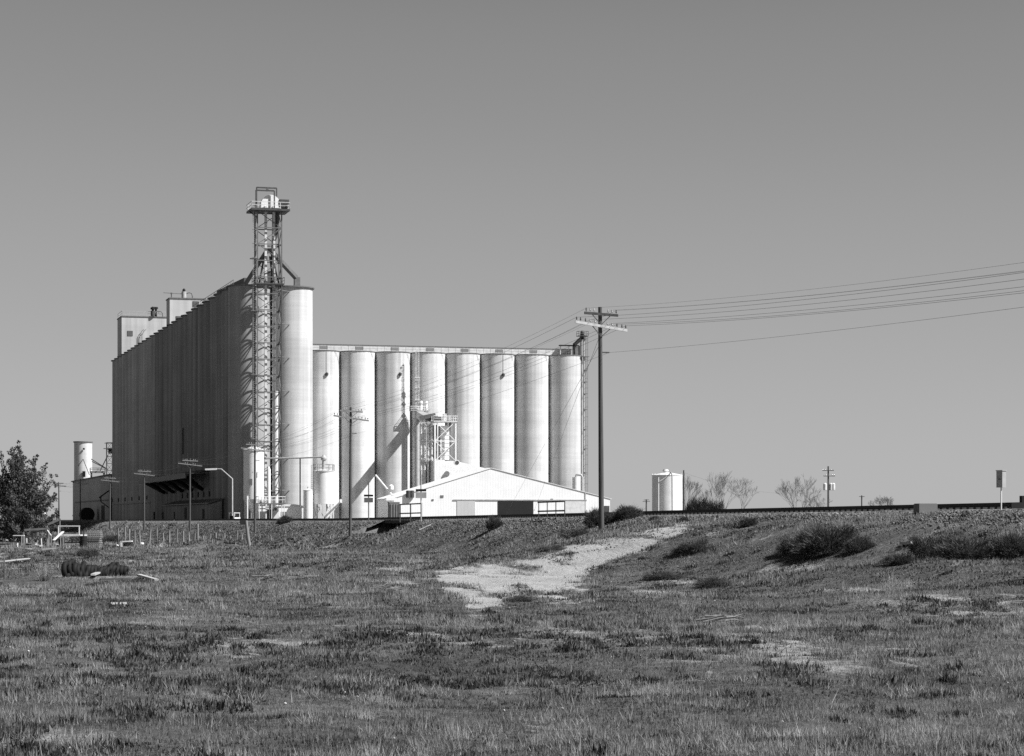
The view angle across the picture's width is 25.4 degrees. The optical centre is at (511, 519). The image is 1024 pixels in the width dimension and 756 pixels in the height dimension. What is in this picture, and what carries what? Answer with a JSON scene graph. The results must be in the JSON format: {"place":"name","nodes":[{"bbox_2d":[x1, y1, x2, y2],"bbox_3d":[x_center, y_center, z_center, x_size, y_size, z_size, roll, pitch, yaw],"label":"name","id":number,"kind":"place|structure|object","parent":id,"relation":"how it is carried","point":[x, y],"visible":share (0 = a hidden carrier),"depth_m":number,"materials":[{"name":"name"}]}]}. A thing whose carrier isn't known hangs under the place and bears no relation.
{"place":"outdoors","nodes":[
{"label":"outdoors","id":0,"kind":"place"},
{"bbox_2d":[377,468,610,516],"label":"storage barn","id":1,"kind":"structure","parent":0,"point":[487,491],"depth_m":476.15,"materials":[{"name":"white paint"}]},
{"bbox_2d":[457,501,474,515],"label":"door","id":2,"kind":"structure","parent":1,"relation":"in","point":[464,508],"depth_m":474.06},
{"bbox_2d":[498,501,532,514],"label":"door","id":3,"kind":"structure","parent":1,"relation":"in","point":[517,507],"depth_m":477.08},
{"bbox_2d":[565,501,584,512],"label":"door","id":4,"kind":"structure","parent":1,"relation":"in","point":[570,506],"depth_m":480.59,"materials":[{"name":"white paint"}]},
{"bbox_2d":[0,515,1023,755],"bbox_3d":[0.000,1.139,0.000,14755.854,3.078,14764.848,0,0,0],"label":"ground","id":5,"kind":"structure","parent":0,"point":[557,570],"depth_m":39.52,"materials":[{"name":"soil"}]},
{"bbox_2d":[0,580,22,585],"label":"beam","id":6,"kind":"structure","parent":5,"relation":"on","point":[13,581],"depth_m":76.75,"materials":[{"name":"wood"}]},
{"bbox_2d":[0,440,69,544],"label":"leafy tree","id":7,"kind":"object","parent":5,"relation":"on","point":[23,505],"visible":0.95,"depth_m":199.09,"materials":[{"name":"grey plant"}]},
{"bbox_2d":[23,527,49,546],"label":"steel pipe","id":8,"kind":"object","parent":5,"relation":"on","point":[32,529],"visible":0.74,"depth_m":182.99,"materials":[{"name":"grey metal"}]},
{"bbox_2d":[32,563,55,580],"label":"stalky weed","id":9,"kind":"object","parent":5,"relation":"on","point":[44,578],"visible":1,"depth_m":79.96,"materials":[{"name":"grey plant"}]},
{"bbox_2d":[61,561,70,576],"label":"tyre","id":10,"kind":"object","parent":5,"relation":"on","point":[64,565],"visible":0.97,"depth_m":83.01,"materials":[{"name":"rubber"}]},
{"bbox_2d":[67,560,74,576],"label":"tyre","id":11,"kind":"object","parent":5,"relation":"on","point":[69,568],"visible":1,"depth_m":83.40,"materials":[{"name":"rubber"}]},
{"bbox_2d":[58,525,86,546],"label":"flatbed trailer","id":12,"kind":"object","parent":5,"relation":"on","point":[79,534],"visible":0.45,"depth_m":186.47,"materials":[{"name":"white paint"}]},
{"bbox_2d":[67,531,82,541],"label":"bush","id":13,"kind":"object","parent":5,"relation":"on","point":[73,538],"visible":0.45,"depth_m":235.91,"materials":[{"name":"grey plant"}]},
{"bbox_2d":[80,531,86,546],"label":"oil drum","id":14,"kind":"object","parent":5,"relation":"on","point":[83,540],"visible":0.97,"depth_m":183.74,"materials":[{"name":"metal"}]},
{"bbox_2d":[79,508,94,519],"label":"black tank","id":15,"kind":"object","parent":5,"relation":"on","point":[87,513],"visible":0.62,"depth_m":619.00,"materials":[{"name":"metal"}]},
{"bbox_2d":[75,548,100,556],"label":"bush","id":16,"kind":"object","parent":5,"relation":"on","point":[92,552],"visible":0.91,"depth_m":133.27,"materials":[{"name":"grey plant"}]},
{"bbox_2d":[71,474,111,519],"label":"warehouse","id":17,"kind":"structure","parent":5,"relation":"on","point":[91,493],"depth_m":631.90,"materials":[{"name":"metal"}]},
{"bbox_2d":[73,441,92,479],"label":"round bin","id":18,"kind":"object","parent":17,"relation":"on","point":[82,459],"visible":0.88,"depth_m":700.57,"materials":[{"name":"metal"}]},
{"bbox_2d":[91,442,111,473],"bbox_3d":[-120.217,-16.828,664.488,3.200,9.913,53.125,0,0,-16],"label":"lattice tower","id":19,"kind":"structure","parent":17,"relation":"on","point":[109,450],"depth_m":639.73,"materials":[{"name":"metal"}]},
{"bbox_2d":[84,581,120,586],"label":"bush","id":20,"kind":"object","parent":5,"relation":"on","point":[95,582],"visible":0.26,"depth_m":76.78,"materials":[{"name":"grey plant"}]},
{"bbox_2d":[101,476,117,528],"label":"utility pole","id":21,"kind":"object","parent":5,"relation":"on","point":[109,479],"visible":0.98,"depth_m":368.15,"materials":[{"name":"wood"}]},
{"bbox_2d":[102,533,122,542],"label":"bush","id":22,"kind":"object","parent":5,"relation":"on","point":[109,537],"visible":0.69,"depth_m":236.54,"materials":[{"name":"grey plant"}]},
{"bbox_2d":[120,541,132,546],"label":"white tub","id":23,"kind":"object","parent":5,"relation":"on","point":[126,543],"visible":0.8,"depth_m":190.25,"materials":[{"name":"paint"}]},
{"bbox_2d":[116,578,149,584],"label":"bush","id":24,"kind":"object","parent":5,"relation":"on","point":[137,580],"visible":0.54,"depth_m":78.75,"materials":[{"name":"grey plant"}]},
{"bbox_2d":[111,307,165,519],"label":"grain elevator","id":25,"kind":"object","parent":5,"relation":"on","point":[133,406],"visible":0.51,"depth_m":548.55,"materials":[{"name":"concrete"}]},
{"bbox_2d":[134,469,154,530],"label":"utility pole","id":26,"kind":"object","parent":5,"relation":"on","point":[144,471],"visible":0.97,"depth_m":323.08,"materials":[{"name":"wood"}]},
{"bbox_2d":[117,524,242,545],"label":"fence","id":27,"kind":"object","parent":5,"relation":"on","point":[176,538],"visible":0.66,"depth_m":205.83,"materials":[{"name":"grey wood"}]},
{"bbox_2d":[178,458,201,530],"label":"utility pole","id":28,"kind":"object","parent":5,"relation":"on","point":[189,464],"visible":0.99,"depth_m":277.78,"materials":[{"name":"wood"}]},
{"bbox_2d":[195,546,222,568],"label":"stalky weed","id":29,"kind":"object","parent":5,"relation":"on","point":[209,564],"visible":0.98,"depth_m":102.43,"materials":[{"name":"grey plant"}]},
{"bbox_2d":[205,468,232,515],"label":"yard light","id":30,"kind":"object","parent":5,"relation":"on","point":[232,484],"visible":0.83,"depth_m":377.89,"materials":[{"name":"white paint"}]},
{"bbox_2d":[138,278,313,518],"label":"grain elevator","id":31,"kind":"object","parent":5,"relation":"on","point":[204,379],"visible":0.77,"depth_m":404.89,"materials":[{"name":"concrete"}]},
{"bbox_2d":[240,520,250,545],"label":"fence post","id":32,"kind":"object","parent":5,"relation":"on","point":[245,523],"visible":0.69,"depth_m":172.64,"materials":[{"name":"grey wood"}]},
{"bbox_2d":[243,446,263,518],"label":"hopper bin","id":33,"kind":"object","parent":5,"relation":"on","point":[248,485],"visible":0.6,"depth_m":384.65,"materials":[{"name":"metal"}]},
{"bbox_2d":[241,442,269,532],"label":"utility pole","id":34,"kind":"object","parent":5,"relation":"on","point":[254,452],"visible":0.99,"depth_m":231.57,"materials":[{"name":"wood"}]},
{"bbox_2d":[258,502,265,518],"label":"pump housing","id":35,"kind":"object","parent":5,"relation":"on","point":[262,511],"visible":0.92,"depth_m":381.59,"materials":[{"name":"white paint"}]},
{"bbox_2d":[252,466,284,518],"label":"loading platform","id":36,"kind":"structure","parent":5,"relation":"on","point":[269,503],"depth_m":379.71,"materials":[{"name":"grey metal"}]},
{"bbox_2d":[245,187,299,518],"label":"elevator tower","id":37,"kind":"structure","parent":5,"relation":"on","point":[274,206],"depth_m":391.96,"materials":[{"name":"grey metal"}]},
{"bbox_2d":[275,515,293,523],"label":"bush","id":38,"kind":"object","parent":5,"relation":"on","point":[283,519],"visible":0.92,"depth_m":226.92,"materials":[{"name":"grey plant"}]},
{"bbox_2d":[276,504,302,517],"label":"equipment shed","id":39,"kind":"structure","parent":5,"relation":"on","point":[294,510],"depth_m":382.81,"materials":[{"name":"white paint"}]},
{"bbox_2d":[266,456,320,504],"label":"transfer pipe","id":40,"kind":"object","parent":5,"relation":"on","point":[299,458],"visible":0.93,"depth_m":386.00,"materials":[{"name":"grey metal"}]},
{"bbox_2d":[303,487,312,517],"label":"storage tank","id":41,"kind":"object","parent":5,"relation":"on","point":[307,502],"visible":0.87,"depth_m":381.39,"materials":[{"name":"metal"}]},
{"bbox_2d":[311,455,334,517],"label":"storage tank","id":42,"kind":"object","parent":5,"relation":"on","point":[323,485],"visible":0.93,"depth_m":382.64,"materials":[{"name":"metal"}]},
{"bbox_2d":[324,499,343,517],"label":"grain auger","id":43,"kind":"object","parent":5,"relation":"on","point":[332,509],"visible":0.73,"depth_m":377.35,"materials":[{"name":"grey metal"}]},
{"bbox_2d":[334,407,368,535],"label":"utility pole","id":44,"kind":"object","parent":5,"relation":"on","point":[350,475],"visible":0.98,"depth_m":186.16,"materials":[{"name":"grey wood"}]},
{"bbox_2d":[364,482,372,521],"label":"trackside sign","id":45,"kind":"object","parent":5,"relation":"on","point":[368,499],"visible":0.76,"depth_m":190.58,"materials":[{"name":"grey metal"}]},
{"bbox_2d":[375,475,396,517],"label":"grain auger","id":46,"kind":"object","parent":5,"relation":"on","point":[388,490],"visible":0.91,"depth_m":463.19,"materials":[{"name":"white paint"}]},
{"bbox_2d":[369,583,406,590],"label":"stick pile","id":47,"kind":"object","parent":5,"relation":"on","point":[391,588],"visible":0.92,"depth_m":71.89,"materials":[{"name":"grey wood"}]},
{"bbox_2d":[388,502,399,516],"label":"signal cabinet","id":48,"kind":"object","parent":5,"relation":"on","point":[393,509],"visible":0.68,"depth_m":207.18,"materials":[{"name":"metal"}]},
{"bbox_2d":[383,520,418,526],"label":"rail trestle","id":49,"kind":"object","parent":5,"relation":"on","point":[388,523],"visible":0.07,"depth_m":187.10,"materials":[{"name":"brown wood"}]},
{"bbox_2d":[409,348,429,486],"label":"bucket elevator","id":50,"kind":"object","parent":5,"relation":"on","point":[417,452],"visible":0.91,"depth_m":555.78,"materials":[{"name":"white paint"}]},
{"bbox_2d":[416,471,425,520],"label":"trackside sign","id":51,"kind":"object","parent":5,"relation":"on","point":[420,494],"visible":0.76,"depth_m":172.72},
{"bbox_2d":[419,413,435,483],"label":"pipe rack","id":52,"kind":"object","parent":5,"relation":"on","point":[424,440],"visible":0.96,"depth_m":499.77,"materials":[{"name":"metal"}]},
{"bbox_2d":[313,344,580,517],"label":"grain elevator","id":53,"kind":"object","parent":5,"relation":"on","point":[510,430],"visible":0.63,"depth_m":560.85,"materials":[{"name":"concrete"}]},
{"bbox_2d":[426,460,481,482],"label":"dryer house","id":54,"kind":"structure","parent":5,"relation":"on","point":[442,469],"depth_m":498.87,"materials":[{"name":"white paint"}]},
{"bbox_2d":[425,414,457,460],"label":"dryer tower","id":55,"kind":"structure","parent":54,"relation":"on","point":[444,441],"depth_m":500.52,"materials":[{"name":"metal"}]},
{"bbox_2d":[485,515,503,528],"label":"bush","id":56,"kind":"object","parent":5,"relation":"on","point":[493,523],"visible":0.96,"depth_m":147.28,"materials":[{"name":"grey plant"}]},
{"bbox_2d":[9,518,1007,748],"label":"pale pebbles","id":57,"kind":"object","parent":5,"relation":"on","point":[285,703],"visible":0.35,"depth_m":39.01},
{"bbox_2d":[0,509,1023,755],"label":"grass","id":58,"kind":"structure","parent":5,"relation":"on","point":[668,743],"depth_m":37.52,"materials":[{"name":"plant"}]},
{"bbox_2d":[505,594,538,601],"bbox_3d":[0.200,2.099,61.263,1.196,0.230,1.124,0,0,-7],"label":"bush","id":59,"kind":"object","parent":5,"relation":"on","point":[520,598],"visible":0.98,"depth_m":61.08,"materials":[{"name":"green plant"}]},
{"bbox_2d":[35,508,1023,527],"bbox_3d":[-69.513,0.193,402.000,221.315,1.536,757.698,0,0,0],"label":"railway ballast","id":60,"kind":"structure","parent":5,"relation":"on","point":[939,510],"depth_m":119.93,"materials":[{"name":"gravel"}]},
{"bbox_2d":[399,503,419,521],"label":"guard railing","id":61,"kind":"object","parent":60,"relation":"on","point":[410,513],"visible":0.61,"depth_m":179.21,"materials":[{"name":"metal"}]},
{"bbox_2d":[48,502,1021,520],"bbox_3d":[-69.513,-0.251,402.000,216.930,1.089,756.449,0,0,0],"label":"railway track","id":62,"kind":"structure","parent":60,"relation":"on","point":[858,508],"depth_m":119.64,"materials":[{"name":"metal"}]},
{"bbox_2d":[538,500,564,517],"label":"guard railing","id":63,"kind":"object","parent":60,"relation":"on","point":[547,510],"visible":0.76,"depth_m":142.14,"materials":[{"name":"metal"}]},
{"bbox_2d":[914,503,937,512],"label":"concrete block","id":64,"kind":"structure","parent":60,"relation":"on","point":[925,507],"depth_m":90.16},
{"bbox_2d":[996,470,1006,510],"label":"signal box","id":65,"kind":"object","parent":60,"relation":"on","point":[1000,479],"visible":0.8,"depth_m":85.19,"materials":[{"name":"white paint"}]},
{"bbox_2d":[1007,496,1023,507],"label":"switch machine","id":66,"kind":"object","parent":60,"relation":"on","point":[1020,504],"visible":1,"depth_m":84.88,"materials":[{"name":"metal"}]},
{"bbox_2d":[536,544,567,551],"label":"bush","id":67,"kind":"object","parent":5,"relation":"on","point":[549,548],"visible":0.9,"depth_m":102.08,"materials":[{"name":"grey plant"}]},
{"bbox_2d":[556,525,588,537],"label":"bush","id":68,"kind":"object","parent":5,"relation":"on","point":[567,533],"visible":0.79,"depth_m":124.65,"materials":[{"name":"grey plant"}]},
{"bbox_2d":[572,474,583,490],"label":"dust cyclone","id":69,"kind":"object","parent":5,"relation":"on","point":[575,482],"visible":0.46,"depth_m":554.38,"materials":[{"name":"white paint"}]},
{"bbox_2d":[573,331,589,491],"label":"bucket elevator","id":70,"kind":"object","parent":5,"relation":"on","point":[579,339],"visible":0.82,"depth_m":570.38,"materials":[{"name":"grey metal"}]},
{"bbox_2d":[583,505,605,526],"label":"bush","id":71,"kind":"object","parent":5,"relation":"on","point":[590,518],"visible":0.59,"depth_m":127.14,"materials":[{"name":"black plant"}]},
{"bbox_2d":[171,509,1023,551],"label":"ballast stones","id":72,"kind":"object","parent":5,"relation":"on","point":[558,522],"visible":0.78,"depth_m":138.77,"materials":[{"name":"gravel"}]},
{"bbox_2d":[575,307,627,530],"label":"utility pole","id":73,"kind":"object","parent":5,"relation":"on","point":[600,314],"visible":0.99,"depth_m":122.66,"materials":[{"name":"grey wood"}]},
{"bbox_2d":[52,272,1023,484],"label":"overhead wire","id":74,"kind":"object","parent":73,"relation":"attached to","point":[659,312],"visible":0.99,"depth_m":104.05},
{"bbox_2d":[58,262,1023,483],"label":"overhead wire","id":75,"kind":"object","parent":73,"relation":"attached to","point":[659,303],"visible":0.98,"depth_m":110.95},
{"bbox_2d":[63,291,1018,485],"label":"overhead wire","id":76,"kind":"object","parent":73,"relation":"attached to","point":[644,323],"visible":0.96,"depth_m":112.09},
{"bbox_2d":[63,279,1021,486],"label":"overhead wire","id":77,"kind":"object","parent":73,"relation":"attached to","point":[641,317],"visible":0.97,"depth_m":109.72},
{"bbox_2d":[77,287,1018,485],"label":"overhead wire","id":78,"kind":"object","parent":73,"relation":"attached to","point":[670,320],"visible":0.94,"depth_m":107.96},
{"bbox_2d":[83,293,1019,485],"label":"overhead wire","id":79,"kind":"object","parent":73,"relation":"attached to","point":[675,323],"visible":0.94,"depth_m":110.43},
{"bbox_2d":[90,271,1017,481],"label":"overhead wire","id":80,"kind":"object","parent":73,"relation":"attached to","point":[675,306],"visible":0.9,"depth_m":107.69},
{"bbox_2d":[117,307,1021,487],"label":"overhead wire","id":81,"kind":"object","parent":73,"relation":"attached to","point":[658,348],"visible":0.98,"depth_m":110.62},
{"bbox_2d":[130,271,1022,477],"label":"overhead wire","id":82,"kind":"object","parent":73,"relation":"attached to","point":[694,305],"visible":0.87,"depth_m":105.50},
{"bbox_2d":[598,510,617,523],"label":"bush","id":83,"kind":"object","parent":5,"relation":"on","point":[607,518],"visible":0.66,"depth_m":125.91,"materials":[{"name":"black plant"}]},
{"bbox_2d":[610,504,645,520],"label":"bush","id":84,"kind":"object","parent":5,"relation":"on","point":[623,512],"visible":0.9,"depth_m":124.82,"materials":[{"name":"black plant"}]},
{"bbox_2d":[286,515,1023,574],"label":"bank stones","id":85,"kind":"object","parent":5,"relation":"on","point":[660,543],"visible":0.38,"depth_m":98.75,"materials":[{"name":"stone"}]},
{"bbox_2d":[638,568,685,579],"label":"bush","id":86,"kind":"object","parent":5,"relation":"on","point":[658,574],"visible":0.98,"depth_m":76.14,"materials":[{"name":"black plant"}]},
{"bbox_2d":[652,469,682,510],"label":"storage tank","id":87,"kind":"object","parent":5,"relation":"on","point":[666,490],"visible":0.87,"depth_m":298.26,"materials":[{"name":"metal"}]},
{"bbox_2d":[666,539,716,551],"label":"bush","id":88,"kind":"object","parent":5,"relation":"on","point":[693,544],"visible":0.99,"depth_m":92.98,"materials":[{"name":"black plant"}]},
{"bbox_2d":[682,476,702,509],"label":"bare tree","id":89,"kind":"object","parent":5,"relation":"on","point":[693,485],"visible":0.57,"depth_m":390.12,"materials":[{"name":"grey plant"}]},
{"bbox_2d":[685,488,708,509],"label":"bush","id":90,"kind":"object","parent":5,"relation":"on","point":[692,504],"visible":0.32,"depth_m":380.88,"materials":[{"name":"black plant"}]},
{"bbox_2d":[692,575,732,587],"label":"bush","id":91,"kind":"object","parent":5,"relation":"on","point":[709,581],"visible":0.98,"depth_m":72.51,"materials":[{"name":"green plant"}]},
{"bbox_2d":[706,496,725,508],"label":"bush","id":92,"kind":"object","parent":5,"relation":"on","point":[711,505],"visible":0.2,"depth_m":380.97,"materials":[{"name":"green plant"}]},
{"bbox_2d":[704,472,750,508],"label":"bare tree","id":93,"kind":"object","parent":5,"relation":"on","point":[722,483],"visible":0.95,"depth_m":379.94,"materials":[{"name":"grey plant"}]},
{"bbox_2d":[728,478,756,508],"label":"bare tree","id":94,"kind":"object","parent":5,"relation":"on","point":[745,492],"visible":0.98,"depth_m":375.89,"materials":[{"name":"grey plant"}]},
{"bbox_2d":[738,517,757,527],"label":"bush","id":95,"kind":"object","parent":5,"relation":"on","point":[744,522],"visible":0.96,"depth_m":97.30,"materials":[{"name":"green plant"}]},
{"bbox_2d":[772,534,800,552],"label":"bush","id":96,"kind":"object","parent":5,"relation":"on","point":[783,549],"visible":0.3,"depth_m":88.11,"materials":[{"name":"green plant"}]},
{"bbox_2d":[775,473,820,506],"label":"bare tree","id":97,"kind":"object","parent":5,"relation":"on","point":[796,486],"visible":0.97,"depth_m":400.09,"materials":[{"name":"grey plant"}]},
{"bbox_2d":[806,495,832,506],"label":"bare tree","id":98,"kind":"object","parent":5,"relation":"on","point":[817,505],"visible":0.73,"depth_m":410.77,"materials":[{"name":"grey plant"}]},
{"bbox_2d":[782,520,861,554],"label":"bush","id":99,"kind":"object","parent":5,"relation":"on","point":[817,538],"visible":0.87,"depth_m":85.86,"materials":[{"name":"grey plant"}]},
{"bbox_2d":[822,466,834,506],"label":"utility pole","id":100,"kind":"object","parent":5,"relation":"on","point":[828,486],"visible":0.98,"depth_m":419.84,"materials":[{"name":"grey wood"}]},
{"bbox_2d":[842,535,877,551],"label":"bush","id":101,"kind":"object","parent":5,"relation":"on","point":[858,544],"visible":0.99,"depth_m":84.50,"materials":[{"name":"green plant"}]},
{"bbox_2d":[868,495,893,505],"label":"bare tree","id":102,"kind":"object","parent":5,"relation":"on","point":[884,499],"visible":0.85,"depth_m":429.65,"materials":[{"name":"grey plant"}]},
{"bbox_2d":[881,552,913,564],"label":"bush","id":103,"kind":"object","parent":5,"relation":"on","point":[890,559],"visible":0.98,"depth_m":68.54,"materials":[{"name":"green plant"}]},
{"bbox_2d":[906,530,951,557],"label":"bush","id":104,"kind":"object","parent":5,"relation":"on","point":[918,546],"visible":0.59,"depth_m":79.59,"materials":[{"name":"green plant"}]},
{"bbox_2d":[931,534,993,559],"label":"bush","id":105,"kind":"object","parent":5,"relation":"on","point":[952,548],"visible":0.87,"depth_m":77.02,"materials":[{"name":"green plant"}]},
{"bbox_2d":[984,530,1023,555],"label":"bush","id":106,"kind":"object","parent":5,"relation":"on","point":[1006,545],"visible":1,"depth_m":75.15,"materials":[{"name":"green plant"}]},
{"bbox_2d":[0,0,1023,519],"label":"sky","id":107,"kind":"structure","parent":0,"point":[451,173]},
{"bbox_2d":[696,614,743,624],"bbox_3d":[4.257,2.051,46.806,1.025,0.265,0.434,0,0,17],"label":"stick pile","id":108,"kind":"object","parent":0,"point":[719,618],"visible":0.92,"depth_m":46.92,"materials":[{"name":"grey wood"}]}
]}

